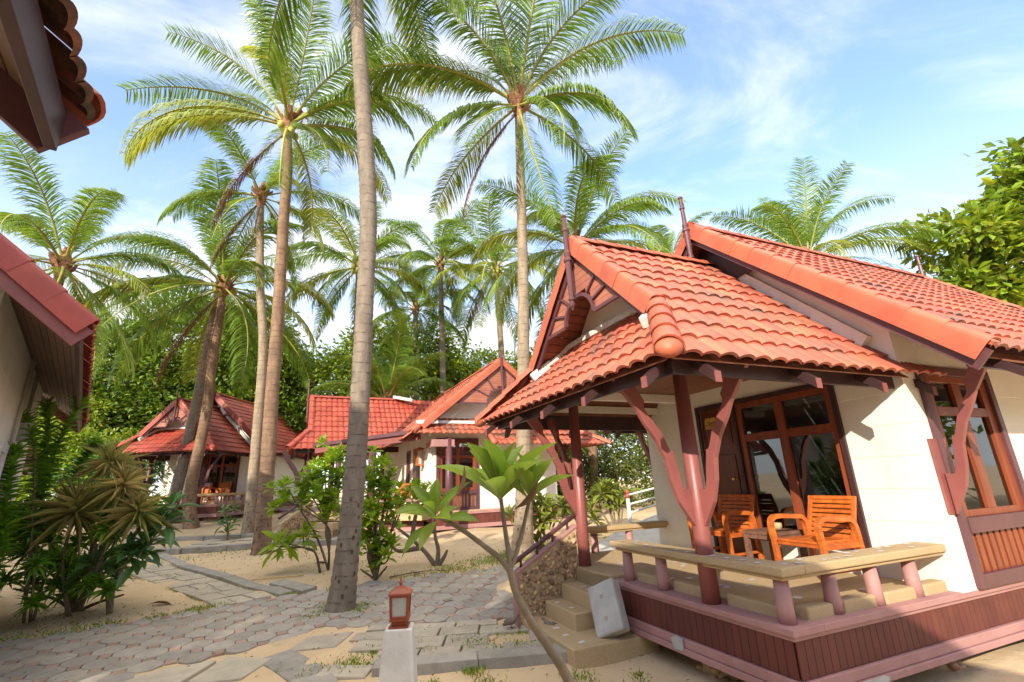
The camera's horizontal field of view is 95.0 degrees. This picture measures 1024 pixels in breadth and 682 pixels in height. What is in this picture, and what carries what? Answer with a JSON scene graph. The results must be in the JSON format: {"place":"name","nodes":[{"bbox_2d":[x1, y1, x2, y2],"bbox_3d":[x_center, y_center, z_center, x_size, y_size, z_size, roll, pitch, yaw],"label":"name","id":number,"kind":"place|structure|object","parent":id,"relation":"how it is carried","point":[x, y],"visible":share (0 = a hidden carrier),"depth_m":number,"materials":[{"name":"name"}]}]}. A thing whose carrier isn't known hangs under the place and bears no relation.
{"place":"outdoors","nodes":[
{"label":"outdoors","id":0,"kind":"place"},
{"bbox_2d":[0,566,517,681],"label":"paved path","id":1,"kind":"structure","parent":0,"point":[207,634],"depth_m":6.41,"materials":[{"name":"grey stone"}]},
{"bbox_2d":[123,532,540,681],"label":"slab path","id":2,"kind":"structure","parent":0,"point":[230,669],"depth_m":5.78,"materials":[{"name":"grey stone"}]},
{"bbox_2d":[503,614,518,627],"bbox_3d":[-0.010,3.587,6.004,0.233,0.149,0.081,5,-18,-24],"label":"dove","id":3,"kind":"object","parent":2,"relation":"on","point":[511,621],"visible":1,"depth_m":5.98,"materials":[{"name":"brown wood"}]},
{"bbox_2d":[0,478,1023,681],"bbox_3d":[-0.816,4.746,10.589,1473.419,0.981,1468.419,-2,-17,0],"label":"ground","id":4,"kind":"structure","parent":0,"point":[1004,663],"depth_m":7.59,"materials":[{"name":"beige sand"}]},
{"bbox_2d":[0,438,33,597],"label":"dracaena","id":5,"kind":"object","parent":4,"relation":"on","point":[8,527],"visible":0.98,"depth_m":6.53,"materials":[{"name":"green plant"}]},
{"bbox_2d":[22,448,38,475],"bbox_3d":[-18.648,4.723,15.601,5.156,4.249,4.107,-16,-22,38],"label":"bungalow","id":6,"kind":"object","parent":4,"relation":"on","point":[26,468],"visible":0.04,"depth_m":17.64,"materials":[{"name":"white tile"}]},
{"bbox_2d":[0,233,99,501],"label":"bungalow","id":7,"kind":"object","parent":4,"relation":"on","point":[48,324],"visible":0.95,"depth_m":5.64,"materials":[{"name":"red tile"}]},
{"bbox_2d":[0,441,9,500],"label":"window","id":8,"kind":"structure","parent":7,"relation":"in","point":[4,447],"depth_m":6.43,"materials":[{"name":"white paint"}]},
{"bbox_2d":[0,0,105,153],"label":"bungalow","id":9,"kind":"object","parent":4,"relation":"on","point":[51,97],"visible":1,"depth_m":1.79,"materials":[{"name":"wood"}]},
{"bbox_2d":[15,393,109,622],"bbox_3d":[-7.383,2.560,7.476,1.110,3.503,1.623,-2,-17,0],"label":"dracaena","id":10,"kind":"object","parent":4,"relation":"on","point":[44,464],"visible":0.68,"depth_m":7.36,"materials":[{"name":"green plant"}]},
{"bbox_2d":[0,480,166,621],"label":"dracaena","id":11,"kind":"object","parent":4,"relation":"on","point":[48,560],"visible":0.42,"depth_m":7.30,"materials":[{"name":"green plant"}]},
{"bbox_2d":[15,390,165,511],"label":"broadleaf tree","id":12,"kind":"object","parent":4,"relation":"on","point":[74,437],"visible":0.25,"depth_m":23.18,"materials":[{"name":"green plant"}]},
{"bbox_2d":[9,436,182,616],"bbox_3d":[-6.437,2.844,7.267,2.286,2.729,1.400,-2,-17,0],"label":"cordyline","id":13,"kind":"object","parent":4,"relation":"on","point":[72,506],"visible":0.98,"depth_m":7.30,"materials":[{"name":"green plant"}]},
{"bbox_2d":[0,131,193,381],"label":"coconut palm","id":14,"kind":"object","parent":4,"relation":"on","point":[63,266],"visible":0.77,"depth_m":16.35,"materials":[{"name":"green plant"}]},
{"bbox_2d":[47,437,174,519],"bbox_3d":[-19.111,6.695,22.274,6.062,4.233,4.155,-2,-17,0],"label":"shrub","id":15,"kind":"object","parent":4,"relation":"on","point":[155,471],"visible":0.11,"depth_m":22.07,"materials":[{"name":"green plant"}]},
{"bbox_2d":[63,490,201,614],"bbox_3d":[-6.093,3.338,7.413,1.897,1.840,0.920,-2,-17,0],"label":"plumeria","id":16,"kind":"object","parent":4,"relation":"on","point":[141,548],"visible":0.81,"depth_m":7.40,"materials":[{"name":"green plant"}]},
{"bbox_2d":[151,601,171,604],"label":"fallen leaf","id":17,"kind":"object","parent":4,"relation":"on","point":[165,602],"visible":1,"depth_m":7.72,"materials":[{"name":"brown plant"}]},
{"bbox_2d":[36,270,327,464],"bbox_3d":[-22.066,3.208,29.709,21.773,15.424,9.735,-2,-17,0],"label":"broadleaf tree","id":18,"kind":"object","parent":4,"relation":"on","point":[141,401],"visible":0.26,"depth_m":28.21,"materials":[{"name":"green plant"}]},
{"bbox_2d":[111,203,289,523],"bbox_3d":[-13.618,1.220,20.844,7.515,13.569,6.778,-2,-17,0],"label":"coconut palm","id":19,"kind":"object","parent":4,"relation":"on","point":[179,476],"visible":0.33,"depth_m":20.52,"materials":[{"name":"green plant"}]},
{"bbox_2d":[81,157,335,528],"bbox_3d":[-12.950,0.665,19.506,10.034,13.993,9.480,-2,-17,0],"label":"coconut palm","id":20,"kind":"object","parent":4,"relation":"on","point":[223,288],"visible":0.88,"depth_m":19.35,"materials":[{"name":"green plant"}]},
{"bbox_2d":[115,382,323,526],"bbox_3d":[-14.395,5.711,24.006,6.382,6.650,9.723,-3,-17,2],"label":"bungalow","id":21,"kind":"object","parent":4,"relation":"on","point":[227,452],"visible":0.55,"depth_m":21.78,"materials":[{"name":"red tile"}]},
{"bbox_2d":[200,455,207,500],"bbox_3d":[-14.912,6.568,22.342,0.675,2.185,0.060,-3,-17,2],"label":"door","id":22,"kind":"structure","parent":21,"relation":"in","point":[207,455],"depth_m":22.49,"materials":[{"name":"brown wood"}]},
{"bbox_2d":[200,483,212,502],"bbox_3d":[-14.285,6.987,21.538,0.668,0.868,0.711,-3,-17,2],"label":"armchair","id":23,"kind":"object","parent":21,"relation":"on","point":[205,490],"visible":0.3,"depth_m":21.68,"materials":[{"name":"orange wood"}]},
{"bbox_2d":[207,482,231,501],"bbox_3d":[-13.387,6.943,21.508,0.668,0.868,0.711,-3,-17,2],"label":"armchair","id":24,"kind":"object","parent":21,"relation":"on","point":[223,486],"visible":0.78,"depth_m":21.69,"materials":[{"name":"orange wood"}]},
{"bbox_2d":[204,455,238,496],"bbox_3d":[-13.789,6.394,22.343,1.490,1.935,0.062,-3,-17,2],"label":"window","id":25,"kind":"structure","parent":21,"relation":"in","point":[224,470],"depth_m":22.39,"materials":[{"name":"red wood"}]},
{"bbox_2d":[213,502,240,540],"bbox_3d":[-8.778,5.548,14.448,0.795,1.123,0.839,7,-19,-27],"label":"plumeria","id":26,"kind":"object","parent":4,"relation":"on","point":[227,528],"visible":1,"depth_m":14.48,"materials":[{"name":"green plant"}]},
{"bbox_2d":[156,120,359,533],"bbox_3d":[-10.085,-1.301,17.980,7.116,16.854,6.954,-10,-18,24],"label":"coconut palm","id":27,"kind":"object","parent":4,"relation":"on","point":[262,192],"visible":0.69,"depth_m":18.28,"materials":[{"name":"green plant"}]},
{"bbox_2d":[114,0,439,555],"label":"coconut palm","id":28,"kind":"object","parent":4,"relation":"on","point":[286,123],"visible":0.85,"depth_m":15.25,"materials":[{"name":"green plant"}]},
{"bbox_2d":[251,574,303,580],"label":"twig","id":29,"kind":"object","parent":4,"relation":"on","point":[277,577],"visible":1,"depth_m":9.17,"materials":[{"name":"brown wood"}]},
{"bbox_2d":[256,519,321,572],"bbox_3d":[-4.602,4.291,9.856,1.324,1.060,0.866,1,-17,-9],"label":"shrub","id":30,"kind":"object","parent":4,"relation":"on","point":[289,540],"visible":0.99,"depth_m":9.78,"materials":[{"name":"green plant"}]},
{"bbox_2d":[269,579,316,594],"bbox_3d":[-3.967,4.531,8.466,1.068,0.302,0.300,-14,-20,33],"label":"kerb stone","id":31,"kind":"object","parent":4,"relation":"on","point":[302,588],"visible":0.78,"depth_m":8.39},
{"bbox_2d":[263,434,346,569],"bbox_3d":[-4.248,3.487,10.162,1.999,2.731,1.698,-11,-19,26],"label":"shrub","id":32,"kind":"object","parent":4,"relation":"on","point":[328,498],"visible":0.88,"depth_m":10.03,"materials":[{"name":"green plant"}]},
{"bbox_2d":[0,532,649,681],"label":"grass","id":33,"kind":"structure","parent":4,"relation":"on","point":[471,669],"depth_m":6.71,"materials":[{"name":"green plant"}]},
{"bbox_2d":[1,545,688,681],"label":"leaf litter","id":34,"kind":"object","parent":4,"relation":"on","point":[244,620],"visible":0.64,"depth_m":7.08,"materials":[{"name":"brown plant"}]},
{"bbox_2d":[135,532,567,681],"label":"kerb","id":35,"kind":"structure","parent":4,"relation":"on","point":[291,660],"depth_m":5.09,"materials":[{"name":"grey concrete"}]},
{"bbox_2d":[274,201,432,375],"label":"coconut palm","id":36,"kind":"object","parent":4,"relation":"on","point":[393,237],"visible":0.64,"depth_m":26.14,"materials":[{"name":"green plant"}]},
{"bbox_2d":[250,0,486,612],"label":"coconut palm","id":37,"kind":"object","parent":4,"relation":"on","point":[342,596],"visible":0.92,"depth_m":9.03,"materials":[{"name":"plant"}]},
{"bbox_2d":[298,308,452,505],"bbox_3d":[-6.622,3.806,23.208,7.654,9.354,7.735,-2,-17,0],"label":"coconut palm","id":38,"kind":"object","parent":4,"relation":"on","point":[400,373],"visible":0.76,"depth_m":22.79,"materials":[{"name":"green plant"}]},
{"bbox_2d":[281,312,485,464],"bbox_3d":[-8.289,4.491,32.048,16.600,13.325,8.440,-2,-17,0],"label":"broadleaf tree","id":39,"kind":"object","parent":4,"relation":"on","point":[335,369],"visible":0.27,"depth_m":31.50,"materials":[{"name":"green plant"}]},
{"bbox_2d":[359,444,430,580],"bbox_3d":[-2.411,3.280,9.070,1.660,2.503,1.420,3,-18,-18],"label":"shrub","id":40,"kind":"object","parent":4,"relation":"on","point":[377,550],"visible":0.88,"depth_m":8.98,"materials":[{"name":"green plant"}]},
{"bbox_2d":[378,577,417,681],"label":"lamp post","id":41,"kind":"object","parent":4,"relation":"on","point":[398,660],"visible":1,"depth_m":2.91,"materials":[{"name":"white paint"}]},
{"bbox_2d":[350,261,473,399],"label":"coconut palm","id":42,"kind":"object","parent":4,"relation":"on","point":[413,301],"visible":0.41,"depth_m":31.11,"materials":[{"name":"green plant"}]},
{"bbox_2d":[389,569,447,577],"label":"fallen twig","id":43,"kind":"object","parent":4,"relation":"on","point":[415,572],"visible":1,"depth_m":9.04,"materials":[{"name":"brown wood"}]},
{"bbox_2d":[393,481,447,565],"bbox_3d":[-2.026,3.922,10.034,1.337,1.786,0.555,-2,-17,0],"label":"shrub","id":44,"kind":"object","parent":4,"relation":"on","point":[436,561],"visible":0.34,"depth_m":9.85,"materials":[{"name":"grey plant"}]},
{"bbox_2d":[377,198,506,394],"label":"coconut palm","id":45,"kind":"object","parent":4,"relation":"on","point":[440,262],"visible":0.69,"depth_m":28.98,"materials":[{"name":"green plant"}]},
{"bbox_2d":[277,349,611,539],"bbox_3d":[-3.413,4.317,18.732,10.473,6.564,10.579,5,-18,-24],"label":"bungalow","id":46,"kind":"object","parent":4,"relation":"on","point":[419,439],"visible":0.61,"depth_m":15.78,"materials":[{"name":"red tile"}]},
{"bbox_2d":[383,483,411,509],"bbox_3d":[-3.659,5.042,15.084,0.668,0.868,0.711,-12,-19,29],"label":"armchair","id":47,"kind":"object","parent":46,"relation":"on","point":[401,492],"visible":0.08,"depth_m":15.26,"materials":[{"name":"orange wood"}]},
{"bbox_2d":[406,450,410,494],"bbox_3d":[-3.804,4.953,17.303,0.080,1.750,0.600,5,-18,-24],"label":"window","id":48,"kind":"structure","parent":46,"relation":"in","point":[408,457],"depth_m":17.36,"materials":[{"name":"brown wood"}]},
{"bbox_2d":[412,447,420,503],"bbox_3d":[-3.272,4.733,16.128,0.100,2.050,1.000,5,-18,-24],"label":"door","id":49,"kind":"structure","parent":46,"relation":"in","point":[416,469],"depth_m":16.30,"materials":[{"name":"brown wood"}]},
{"bbox_2d":[439,441,475,490],"bbox_3d":[-1.782,4.066,15.341,1.240,1.560,0.065,5,-18,-24],"label":"window","id":50,"kind":"structure","parent":46,"relation":"in","point":[461,455],"depth_m":15.36,"materials":[{"name":"red wood"}]},
{"bbox_2d":[419,338,530,399],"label":"broadleaf tree","id":51,"kind":"object","parent":4,"relation":"on","point":[492,356],"visible":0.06,"depth_m":35.91,"materials":[{"name":"green plant"}]},
{"bbox_2d":[395,439,574,681],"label":"plumeria","id":52,"kind":"object","parent":4,"relation":"on","point":[500,474],"visible":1,"depth_m":2.05,"materials":[{"name":"green plant"}]},
{"bbox_2d":[425,192,561,359],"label":"coconut palm","id":53,"kind":"object","parent":4,"relation":"on","point":[495,268],"visible":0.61,"depth_m":27.68,"materials":[{"name":"green plant"}]},
{"bbox_2d":[339,0,690,560],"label":"coconut palm","id":54,"kind":"object","parent":4,"relation":"on","point":[519,103],"visible":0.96,"depth_m":13.78,"materials":[{"name":"green plant"}]},
{"bbox_2d":[499,492,575,548],"bbox_3d":[0.756,4.295,11.224,2.140,1.453,1.036,-2,-17,0],"label":"plumeria","id":55,"kind":"object","parent":4,"relation":"on","point":[544,504],"visible":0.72,"depth_m":11.19,"materials":[{"name":"green plant"}]},
{"bbox_2d":[541,617,556,624],"bbox_3d":[0.468,3.530,5.850,0.233,0.149,0.081,-12,-19,29],"label":"dove","id":56,"kind":"object","parent":4,"relation":"on","point":[547,622],"visible":0.66,"depth_m":5.85,"materials":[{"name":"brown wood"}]},
{"bbox_2d":[513,341,619,456],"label":"broadleaf tree","id":57,"kind":"object","parent":4,"relation":"on","point":[514,366],"visible":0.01,"depth_m":34.09,"materials":[{"name":"green plant"}]},
{"bbox_2d":[470,125,687,509],"bbox_3d":[2.920,-0.664,17.812,8.332,14.296,8.428,7,-19,-28],"label":"coconut palm","id":58,"kind":"object","parent":4,"relation":"on","point":[639,204],"visible":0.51,"depth_m":18.25,"materials":[{"name":"green plant"}]},
{"bbox_2d":[557,430,615,495],"bbox_3d":[3.044,5.238,23.629,5.753,6.146,4.516,-2,-17,0],"label":"shrub","id":59,"kind":"object","parent":4,"relation":"on","point":[559,491],"visible":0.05,"depth_m":22.78,"materials":[{"name":"green plant"}]},
{"bbox_2d":[556,430,654,508],"bbox_3d":[4.571,4.428,19.805,7.016,5.576,4.062,-2,-17,0],"label":"shrub","id":60,"kind":"object","parent":4,"relation":"on","point":[628,466],"visible":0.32,"depth_m":18.82,"materials":[{"name":"green plant"}]},
{"bbox_2d":[586,477,643,532],"bbox_3d":[2.758,4.604,13.202,1.942,1.568,1.410,-2,-17,0],"label":"plumeria","id":61,"kind":"object","parent":4,"relation":"on","point":[605,488],"visible":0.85,"depth_m":13.10,"materials":[{"name":"green plant"}]},
{"bbox_2d":[590,513,659,551],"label":"walkway","id":62,"kind":"structure","parent":4,"relation":"on","point":[649,535],"depth_m":11.32,"materials":[{"name":"grey concrete"}]},
{"bbox_2d":[625,487,655,522],"bbox_3d":[4.232,4.473,12.702,2.260,1.586,0.110,-2,-17,0],"label":"ramp railing","id":63,"kind":"object","parent":62,"relation":"on","point":[628,504],"visible":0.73,"depth_m":12.71,"materials":[{"name":"white metal"}]},
{"bbox_2d":[599,434,653,495],"bbox_3d":[8.681,5.392,23.391,9.966,5.299,4.838,-2,-17,0],"label":"hedge","id":64,"kind":"object","parent":4,"relation":"on","point":[643,480],"visible":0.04,"depth_m":22.89,"materials":[{"name":"green plant"}]},
{"bbox_2d":[628,211,712,253],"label":"coconut palm","id":65,"kind":"object","parent":4,"relation":"on","point":[669,242],"visible":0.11,"depth_m":25.62,"materials":[{"name":"green plant"}]},
{"bbox_2d":[475,196,1023,681],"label":"bungalow","id":66,"kind":"object","parent":4,"relation":"on","point":[769,374],"visible":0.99,"depth_m":5.26,"materials":[{"name":"red tile"}]},
{"bbox_2d":[588,578,629,637],"bbox_3d":[1.107,3.089,5.420,0.164,0.550,0.380,34,-60,-30],"label":"concrete block","id":67,"kind":"object","parent":66,"relation":"on","point":[610,618],"depth_m":5.34,"materials":[{"name":"grey concrete"}]},
{"bbox_2d":[687,494,764,558],"bbox_3d":[2.995,2.630,6.606,0.711,0.868,0.668,6,-19,-26],"label":"armchair","id":68,"kind":"object","parent":66,"relation":"on","point":[727,530],"visible":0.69,"depth_m":6.62,"materials":[{"name":"orange wood"}]},
{"bbox_2d":[700,407,755,557],"bbox_3d":[3.300,2.126,7.247,0.130,2.185,0.675,5,-18,-22],"label":"door","id":69,"kind":"structure","parent":66,"relation":"in","point":[730,475],"depth_m":7.24,"materials":[{"name":"brown wood"}]},
{"bbox_2d":[742,527,807,560],"bbox_3d":[3.374,2.655,6.013,0.500,0.445,0.500,5,-18,-22],"label":"side table","id":70,"kind":"object","parent":66,"relation":"on","point":[758,533],"visible":0.63,"depth_m":5.99,"materials":[{"name":"brown wood"}]},
{"bbox_2d":[774,522,781,528],"bbox_3d":[3.456,2.413,6.127,0.123,0.075,0.124,-2,-17,0],"label":"ashtray","id":71,"kind":"object","parent":70,"relation":"on","point":[777,525],"visible":0.66,"depth_m":6.08,"materials":[{"name":"white ceramic"}]},
{"bbox_2d":[734,386,861,549],"bbox_3d":[3.769,1.693,6.308,0.062,1.935,1.490,5,-18,-22],"label":"window","id":72,"kind":"structure","parent":66,"relation":"in","point":[791,447],"depth_m":6.32,"materials":[{"name":"red wood"}]},
{"bbox_2d":[767,495,864,573],"bbox_3d":[3.457,2.220,5.311,0.711,0.868,0.668,4,-18,-19],"label":"armchair","id":73,"kind":"object","parent":66,"relation":"on","point":[820,540],"visible":0.86,"depth_m":5.32,"materials":[{"name":"orange wood"}]},
{"bbox_2d":[924,375,1023,516],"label":"window","id":74,"kind":"structure","parent":66,"relation":"in","point":[993,488],"depth_m":5.39,"materials":[{"name":"red wood"}]},
{"bbox_2d":[708,156,944,273],"bbox_3d":[11.971,-0.432,18.082,8.685,13.506,6.572,-2,-17,0],"label":"coconut palm","id":75,"kind":"object","parent":4,"relation":"on","point":[792,230],"visible":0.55,"depth_m":18.37,"materials":[{"name":"green plant"}]},
{"bbox_2d":[893,136,1023,306],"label":"broadleaf tree","id":76,"kind":"object","parent":4,"relation":"on","point":[989,234],"visible":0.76,"depth_m":16.59,"materials":[{"name":"green plant"}]},
{"bbox_2d":[0,0,1023,498],"label":"sky","id":77,"kind":"structure","parent":0,"point":[898,91],"materials":[{"name":"blue"}]}
]}

